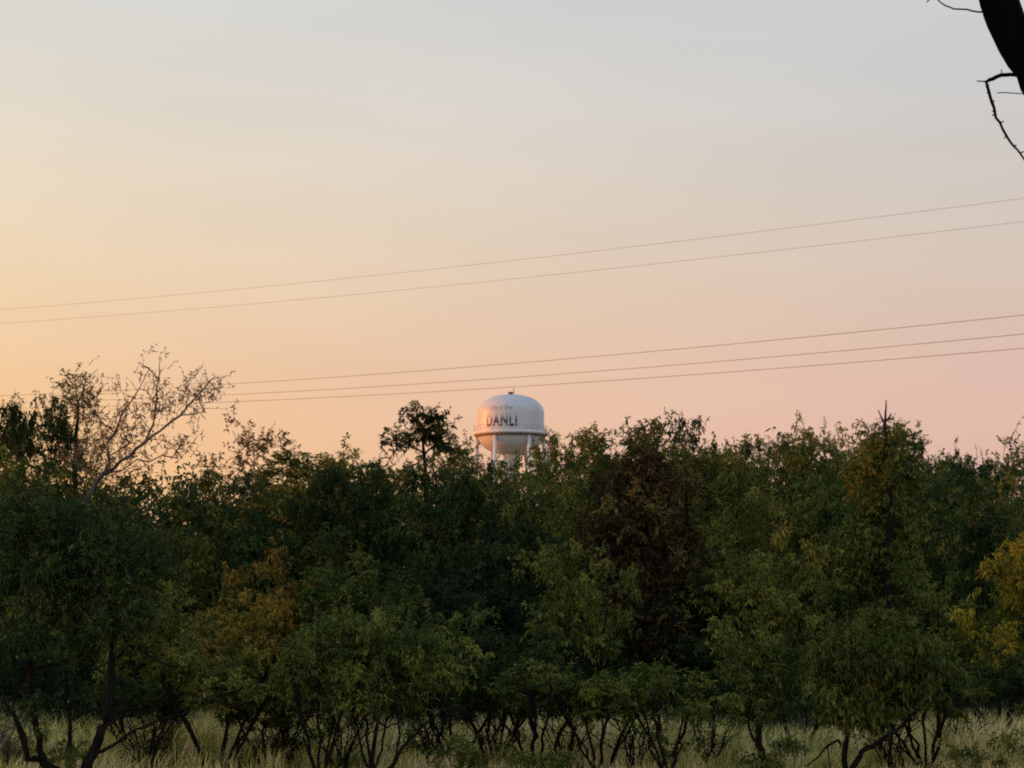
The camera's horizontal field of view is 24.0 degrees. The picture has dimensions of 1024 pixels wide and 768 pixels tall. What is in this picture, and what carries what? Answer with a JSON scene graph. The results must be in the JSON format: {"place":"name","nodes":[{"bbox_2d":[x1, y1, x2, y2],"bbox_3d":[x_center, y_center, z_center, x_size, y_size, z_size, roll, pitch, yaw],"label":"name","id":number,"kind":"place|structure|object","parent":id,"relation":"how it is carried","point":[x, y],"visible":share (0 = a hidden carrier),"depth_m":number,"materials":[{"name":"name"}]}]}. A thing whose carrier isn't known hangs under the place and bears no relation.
{"place":"outdoors","nodes":[
{"label":"outdoors","id":0,"kind":"place"},
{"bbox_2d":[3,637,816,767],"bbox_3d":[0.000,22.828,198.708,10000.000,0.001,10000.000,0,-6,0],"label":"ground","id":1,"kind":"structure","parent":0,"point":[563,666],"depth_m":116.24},
{"bbox_2d":[0,705,46,767],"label":"bare shrub","id":2,"kind":"object","parent":1,"relation":"on","point":[8,747],"visible":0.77,"depth_m":41.52,"materials":[{"name":"grey plant"}]},
{"bbox_2d":[0,380,93,660],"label":"tree","id":3,"kind":"object","parent":1,"relation":"on","point":[17,432],"visible":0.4,"depth_m":55.94,"materials":[{"name":"green plant"}]},
{"bbox_2d":[29,356,132,700],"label":"tree","id":4,"kind":"object","parent":1,"relation":"on","point":[77,413],"visible":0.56,"depth_m":58.10,"materials":[{"name":"green plant"}]},
{"bbox_2d":[0,433,177,712],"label":"tree","id":5,"kind":"object","parent":1,"relation":"on","point":[60,473],"visible":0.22,"depth_m":52.72,"materials":[{"name":"green plant"}]},
{"bbox_2d":[0,454,189,767],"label":"tree","id":6,"kind":"object","parent":1,"relation":"on","point":[61,590],"visible":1,"depth_m":39.63,"materials":[{"name":"green plant"}]},
{"bbox_2d":[67,673,194,767],"bbox_3d":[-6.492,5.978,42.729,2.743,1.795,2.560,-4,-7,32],"label":"shrub","id":7,"kind":"object","parent":1,"relation":"on","point":[133,699],"visible":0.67,"depth_m":42.22,"materials":[{"name":"green plant"}]},
{"bbox_2d":[59,344,234,721],"bbox_3d":[-7.978,3.428,52.066,3.993,8.738,2.583,0,-6,0],"label":"tree","id":8,"kind":"object","parent":1,"relation":"on","point":[110,470],"visible":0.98,"depth_m":52.09,"materials":[{"name":"brown plant"}]},
{"bbox_2d":[89,578,222,733],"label":"tree","id":9,"kind":"object","parent":1,"relation":"on","point":[188,625],"visible":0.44,"depth_m":46.59,"materials":[{"name":"green plant"}]},
{"bbox_2d":[55,453,267,717],"bbox_3d":[-7.992,4.891,54.821,5.334,6.657,5.090,-5,-8,41],"label":"tree","id":10,"kind":"object","parent":1,"relation":"on","point":[206,561],"visible":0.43,"depth_m":54.51,"materials":[{"name":"green plant"}]},
{"bbox_2d":[137,689,228,732],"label":"bare shrub","id":11,"kind":"object","parent":1,"relation":"on","point":[196,717],"visible":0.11,"depth_m":46.46,"materials":[{"name":"brown plant"}]},
{"bbox_2d":[142,636,304,767],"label":"shrub","id":12,"kind":"object","parent":1,"relation":"on","point":[230,680],"visible":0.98,"depth_m":40.34,"materials":[{"name":"green plant"}]},
{"bbox_2d":[162,587,306,728],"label":"tree","id":13,"kind":"object","parent":1,"relation":"on","point":[247,631],"visible":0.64,"depth_m":47.36,"materials":[{"name":"green plant"}]},
{"bbox_2d":[152,465,338,699],"bbox_3d":[-6.262,5.109,56.586,5.151,6.523,4.193,1,-6,-7],"label":"tree","id":14,"kind":"object","parent":1,"relation":"on","point":[249,538],"visible":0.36,"depth_m":56.44,"materials":[{"name":"green plant"}]},
{"bbox_2d":[192,399,306,557],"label":"tree","id":15,"kind":"object","parent":1,"relation":"on","point":[247,443],"visible":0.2,"depth_m":76.60,"materials":[{"name":"green plant"}]},
{"bbox_2d":[217,536,325,711],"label":"tree","id":16,"kind":"object","parent":1,"relation":"on","point":[275,571],"visible":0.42,"depth_m":49.54,"materials":[{"name":"green plant"}]},
{"bbox_2d":[212,670,343,767],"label":"shrub","id":17,"kind":"object","parent":1,"relation":"on","point":[238,716],"visible":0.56,"depth_m":41.25,"materials":[{"name":"green plant"}]},
{"bbox_2d":[166,439,405,626],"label":"tree","id":18,"kind":"object","parent":1,"relation":"on","point":[295,464],"visible":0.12,"depth_m":66.75,"materials":[{"name":"green plant"}]},
{"bbox_2d":[247,693,330,764],"bbox_3d":[-4.085,5.889,41.684,1.561,1.747,1.840,2,-6,-21],"label":"bare shrub","id":19,"kind":"object","parent":1,"relation":"on","point":[282,739],"visible":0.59,"depth_m":41.54,"materials":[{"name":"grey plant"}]},
{"bbox_2d":[267,607,368,767],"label":"shrub","id":20,"kind":"object","parent":1,"relation":"on","point":[295,661],"visible":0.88,"depth_m":39.28,"materials":[{"name":"green plant"}]},
{"bbox_2d":[243,448,410,695],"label":"tree","id":21,"kind":"object","parent":1,"relation":"on","point":[330,496],"visible":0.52,"depth_m":56.47,"materials":[{"name":"green plant"}]},
{"bbox_2d":[281,688,392,767],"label":"bare shrub","id":22,"kind":"object","parent":1,"relation":"on","point":[350,749],"visible":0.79,"depth_m":40.56,"materials":[{"name":"brown plant"}]},
{"bbox_2d":[241,430,445,630],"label":"tree","id":23,"kind":"object","parent":1,"relation":"on","point":[327,461],"visible":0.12,"depth_m":65.76,"materials":[{"name":"green plant"}]},
{"bbox_2d":[278,540,451,731],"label":"tree","id":24,"kind":"object","parent":1,"relation":"on","point":[327,590],"visible":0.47,"depth_m":48.13,"materials":[{"name":"green plant"}]},
{"bbox_2d":[280,442,493,711],"bbox_3d":[-2.585,4.917,57.699,4.611,7.228,4.739,-2,-6,22],"label":"tree","id":25,"kind":"object","parent":1,"relation":"on","point":[426,483],"visible":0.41,"depth_m":57.13,"materials":[{"name":"green plant"}]},
{"bbox_2d":[281,586,495,767],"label":"shrub","id":26,"kind":"object","parent":1,"relation":"on","point":[427,664],"visible":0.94,"depth_m":39.47,"materials":[{"name":"green plant"}]},
{"bbox_2d":[378,400,468,696],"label":"tree","id":27,"kind":"object","parent":1,"relation":"on","point":[437,437],"visible":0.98,"depth_m":62.05,"materials":[{"name":"green plant"}]},
{"bbox_2d":[391,691,477,767],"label":"bare shrub","id":28,"kind":"object","parent":1,"relation":"on","point":[424,740],"visible":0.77,"depth_m":41.64,"materials":[{"name":"brown plant"}]},
{"bbox_2d":[369,550,524,730],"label":"tree","id":29,"kind":"object","parent":1,"relation":"on","point":[453,606],"visible":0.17,"depth_m":49.84,"materials":[{"name":"green plant"}]},
{"bbox_2d":[401,661,516,752],"bbox_3d":[-0.902,5.964,43.247,2.615,1.936,2.527,4,-7,-33],"label":"shrub","id":30,"kind":"object","parent":1,"relation":"on","point":[439,697],"visible":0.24,"depth_m":43.35,"materials":[{"name":"green plant"}]},
{"bbox_2d":[371,429,577,649],"bbox_3d":[-0.552,5.201,63.779,6.019,7.945,5.743,2,-6,-15],"label":"tree","id":31,"kind":"object","parent":1,"relation":"on","point":[464,460],"visible":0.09,"depth_m":63.27,"materials":[{"name":"green plant"}]},
{"bbox_2d":[395,602,569,764],"bbox_3d":[-0.396,5.275,41.453,3.775,3.011,2.899,2,-6,-18],"label":"shrub","id":32,"kind":"object","parent":1,"relation":"on","point":[488,667],"visible":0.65,"depth_m":41.43,"materials":[{"name":"green plant"}]},
{"bbox_2d":[401,454,568,716],"bbox_3d":[-0.484,5.008,56.782,3.759,6.776,4.618,-4,-7,31],"label":"tree","id":33,"kind":"object","parent":1,"relation":"on","point":[456,514],"visible":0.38,"depth_m":56.64,"materials":[{"name":"green plant"}]},
{"bbox_2d":[412,492,569,730],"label":"tree","id":34,"kind":"object","parent":1,"relation":"on","point":[504,609],"visible":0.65,"depth_m":51.15,"materials":[{"name":"green plant"}]},
{"bbox_2d":[446,685,541,754],"bbox_3d":[-0.265,6.007,42.350,1.795,1.633,1.849,5,-8,-40],"label":"bare shrub","id":35,"kind":"object","parent":1,"relation":"on","point":[485,725],"visible":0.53,"depth_m":42.54,"materials":[{"name":"brown plant"}]},
{"bbox_2d":[473,388,547,504],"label":"water tower","id":36,"kind":"structure","parent":1,"relation":"on","point":[509,423],"depth_m":337.48,"materials":[{"name":"metal"}]},
{"bbox_2d":[0,627,1023,732],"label":"undergrowth","id":37,"kind":"object","parent":1,"relation":"on","point":[49,683],"visible":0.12,"depth_m":52.48,"materials":[{"name":"green plant"}]},
{"bbox_2d":[0,426,1023,680],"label":"thicket","id":38,"kind":"object","parent":1,"relation":"on","point":[152,506],"visible":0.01,"depth_m":79.68,"materials":[{"name":"green plant"}]},
{"bbox_2d":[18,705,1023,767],"bbox_3d":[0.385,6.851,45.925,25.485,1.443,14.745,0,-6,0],"label":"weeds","id":39,"kind":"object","parent":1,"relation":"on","point":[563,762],"visible":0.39,"depth_m":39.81,"materials":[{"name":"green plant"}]},
{"bbox_2d":[488,428,589,580],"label":"tree","id":40,"kind":"object","parent":1,"relation":"on","point":[544,466],"visible":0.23,"depth_m":65.72,"materials":[{"name":"green plant"}]},
{"bbox_2d":[469,432,618,711],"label":"tree","id":41,"kind":"object","parent":1,"relation":"on","point":[573,492],"visible":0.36,"depth_m":55.46,"materials":[{"name":"green plant"}]},
{"bbox_2d":[480,646,628,766],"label":"shrub","id":42,"kind":"object","parent":1,"relation":"on","point":[529,682],"visible":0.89,"depth_m":40.31,"materials":[{"name":"green plant"}]},
{"bbox_2d":[529,684,603,759],"bbox_3d":[0.922,5.978,41.798,1.556,1.589,1.624,4,-7,-36],"label":"bare shrub","id":43,"kind":"object","parent":1,"relation":"on","point":[572,742],"visible":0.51,"depth_m":41.63,"materials":[{"name":"brown plant"}]},
{"bbox_2d":[507,535,643,714],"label":"tree","id":44,"kind":"object","parent":1,"relation":"on","point":[589,598],"visible":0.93,"depth_m":50.09,"materials":[{"name":"green plant"}]},
{"bbox_2d":[524,421,634,669],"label":"tree","id":45,"kind":"object","parent":1,"relation":"on","point":[593,446],"visible":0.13,"depth_m":68.44,"materials":[{"name":"green plant"}]},
{"bbox_2d":[535,664,662,767],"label":"shrub","id":46,"kind":"object","parent":1,"relation":"on","point":[600,698],"visible":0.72,"depth_m":40.25,"materials":[{"name":"green plant"}]},
{"bbox_2d":[536,407,678,667],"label":"tree","id":47,"kind":"object","parent":1,"relation":"on","point":[639,438],"visible":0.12,"depth_m":66.26,"materials":[{"name":"green plant"}]},
{"bbox_2d":[580,688,678,767],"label":"bare shrub","id":48,"kind":"object","parent":1,"relation":"on","point":[631,748],"visible":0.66,"depth_m":40.52,"materials":[{"name":"brown plant"}]},
{"bbox_2d":[552,425,713,705],"bbox_3d":[2.756,4.484,53.788,3.701,7.067,3.182,0,-6,0],"label":"tree","id":49,"kind":"object","parent":1,"relation":"on","point":[648,473],"visible":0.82,"depth_m":53.57,"materials":[{"name":"brown plant"}]},
{"bbox_2d":[604,650,747,767],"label":"shrub","id":50,"kind":"object","parent":1,"relation":"on","point":[661,680],"visible":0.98,"depth_m":39.49,"materials":[{"name":"green plant"}]},
{"bbox_2d":[635,408,730,671],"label":"tree","id":51,"kind":"object","parent":1,"relation":"on","point":[706,508],"visible":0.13,"depth_m":60.97,"materials":[{"name":"green plant"}]},
{"bbox_2d":[667,689,745,765],"bbox_3d":[3.369,5.971,41.812,1.412,1.627,1.643,0,-6,0],"label":"bare shrub","id":52,"kind":"object","parent":1,"relation":"on","point":[713,735],"visible":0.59,"depth_m":41.56,"materials":[{"name":"brown plant"}]},
{"bbox_2d":[631,557,789,722],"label":"tree","id":53,"kind":"object","parent":1,"relation":"on","point":[698,619],"visible":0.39,"depth_m":53.17,"materials":[{"name":"green plant"}]},
{"bbox_2d":[649,429,789,684],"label":"tree","id":54,"kind":"object","parent":1,"relation":"on","point":[720,487],"visible":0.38,"depth_m":56.45,"materials":[{"name":"green plant"}]},
{"bbox_2d":[675,438,783,632],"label":"tree","id":55,"kind":"object","parent":1,"relation":"on","point":[735,455],"visible":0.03,"depth_m":71.89,"materials":[{"name":"green plant"}]},
{"bbox_2d":[710,624,806,767],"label":"shrub","id":56,"kind":"object","parent":1,"relation":"on","point":[771,666],"visible":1,"depth_m":39.98,"materials":[{"name":"green plant"}]},
{"bbox_2d":[707,410,834,630],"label":"tree","id":57,"kind":"object","parent":1,"relation":"on","point":[762,471],"visible":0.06,"depth_m":67.56,"materials":[{"name":"green plant"}]},
{"bbox_2d":[681,476,867,722],"bbox_3d":[5.928,5.096,53.844,4.145,6.014,4.260,-1,-6,12],"label":"tree","id":58,"kind":"object","parent":1,"relation":"on","point":[726,531],"visible":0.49,"depth_m":53.36,"materials":[{"name":"green plant"}]},
{"bbox_2d":[701,516,853,734],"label":"tree","id":59,"kind":"object","parent":1,"relation":"on","point":[767,590],"visible":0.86,"depth_m":49.47,"materials":[{"name":"green plant"}]},
{"bbox_2d":[764,690,830,732],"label":"bare shrub","id":60,"kind":"object","parent":1,"relation":"on","point":[803,722],"visible":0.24,"depth_m":49.50,"materials":[{"name":"brown plant"}]},
{"bbox_2d":[761,664,840,742],"bbox_3d":[5.357,6.045,44.535,1.561,2.047,2.053,-2,-6,23],"label":"shrub","id":61,"kind":"object","parent":1,"relation":"on","point":[805,704],"visible":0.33,"depth_m":44.53,"materials":[{"name":"green plant"}]},
{"bbox_2d":[741,411,884,667],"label":"tree","id":62,"kind":"object","parent":1,"relation":"on","point":[808,450],"visible":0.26,"depth_m":65.91,"materials":[{"name":"green plant"}]},
{"bbox_2d":[761,464,913,687],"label":"tree","id":63,"kind":"object","parent":1,"relation":"on","point":[826,517],"visible":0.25,"depth_m":54.67,"materials":[{"name":"green plant"}]},
{"bbox_2d":[788,421,893,609],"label":"tree","id":64,"kind":"object","parent":1,"relation":"on","point":[838,442],"visible":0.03,"depth_m":70.11,"materials":[{"name":"green plant"}]},
{"bbox_2d":[791,603,978,767],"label":"shrub","id":65,"kind":"object","parent":1,"relation":"on","point":[842,670],"visible":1,"depth_m":39.48,"materials":[{"name":"green plant"}]},
{"bbox_2d":[825,400,950,683],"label":"tree","id":66,"kind":"object","parent":1,"relation":"on","point":[887,471],"visible":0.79,"depth_m":52.16,"materials":[{"name":"green plant"}]},
{"bbox_2d":[852,694,953,767],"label":"bare shrub","id":67,"kind":"object","parent":1,"relation":"on","point":[886,755],"visible":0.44,"depth_m":40.99,"materials":[{"name":"brown plant"}]},
{"bbox_2d":[857,548,971,724],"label":"tree","id":68,"kind":"object","parent":1,"relation":"on","point":[894,624],"visible":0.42,"depth_m":49.62,"materials":[{"name":"green plant"}]},
{"bbox_2d":[860,413,980,634],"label":"tree","id":69,"kind":"object","parent":1,"relation":"on","point":[940,470],"visible":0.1,"depth_m":66.01,"materials":[{"name":"green plant"}]},
{"bbox_2d":[849,438,1023,701],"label":"tree","id":70,"kind":"object","parent":1,"relation":"on","point":[1000,523],"visible":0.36,"depth_m":54.53,"materials":[{"name":"green plant"}]},
{"bbox_2d":[858,637,1023,767],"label":"shrub","id":71,"kind":"object","parent":1,"relation":"on","point":[944,708],"visible":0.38,"depth_m":40.25,"materials":[{"name":"green plant"}]},
{"bbox_2d":[906,692,1010,744],"bbox_3d":[7.953,6.057,42.696,1.493,1.620,2.022,6,-8,-45],"label":"bare shrub","id":72,"kind":"object","parent":1,"relation":"on","point":[948,724],"visible":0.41,"depth_m":42.65,"materials":[{"name":"brown plant"}]},
{"bbox_2d":[928,437,1017,641],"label":"tree","id":73,"kind":"object","parent":1,"relation":"on","point":[990,467],"visible":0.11,"depth_m":71.69,"materials":[{"name":"green plant"}]},
{"bbox_2d":[926,443,1023,689],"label":"tree","id":74,"kind":"object","parent":1,"relation":"on","point":[1018,473],"visible":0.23,"depth_m":59.20,"materials":[{"name":"green plant"}]},
{"bbox_2d":[927,0,1023,159],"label":"tree","id":75,"kind":"object","parent":1,"relation":"on","point":[1004,20],"visible":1,"depth_m":8.12,"materials":[{"name":"black plant"}]},
{"bbox_2d":[937,591,1023,725],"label":"tree","id":76,"kind":"object","parent":1,"relation":"on","point":[963,651],"visible":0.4,"depth_m":48.36,"materials":[{"name":"green plant"}]},
{"bbox_2d":[949,641,1023,736],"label":"shrub","id":77,"kind":"object","parent":1,"relation":"on","point":[1012,678],"visible":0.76,"depth_m":44.24,"materials":[{"name":"green plant"}]},
{"bbox_2d":[950,532,1023,673],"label":"tree","id":78,"kind":"object","parent":1,"relation":"on","point":[1015,576],"visible":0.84,"depth_m":47.60,"materials":[{"name":"green plant"}]},
{"bbox_2d":[954,417,1023,613],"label":"tree","id":79,"kind":"object","parent":1,"relation":"on","point":[1005,459],"visible":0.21,"depth_m":62.03,"materials":[{"name":"green plant"}]},
{"bbox_2d":[1,315,1021,395],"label":"power line","id":80,"kind":"object","parent":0,"point":[573,358],"visible":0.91,"depth_m":110.45,"materials":[{"name":"metal"}]},
{"bbox_2d":[0,697,1023,767],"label":"dry grass","id":81,"kind":"structure","parent":0,"point":[206,732],"depth_m":42.00,"materials":[{"name":"plant"}]},
{"bbox_2d":[0,221,1023,323],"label":"power line","id":82,"kind":"object","parent":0,"point":[554,274],"visible":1,"depth_m":111.83,"materials":[{"name":"metal"}]},
{"bbox_2d":[0,0,1023,625],"label":"sky","id":83,"kind":"structure","parent":0,"point":[152,149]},
{"bbox_2d":[2,198,1023,309],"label":"power line","id":84,"kind":"object","parent":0,"point":[555,255],"visible":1,"depth_m":112.00,"materials":[{"name":"metal"}]},
{"bbox_2d":[15,334,1021,402],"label":"power line","id":85,"kind":"object","parent":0,"point":[592,371],"visible":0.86,"depth_m":109.72,"materials":[{"name":"metal"}]},
{"bbox_2d":[46,348,1023,407],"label":"power line","id":86,"kind":"object","parent":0,"point":[609,380],"visible":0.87,"depth_m":108.82,"materials":[{"name":"metal"}]}
]}

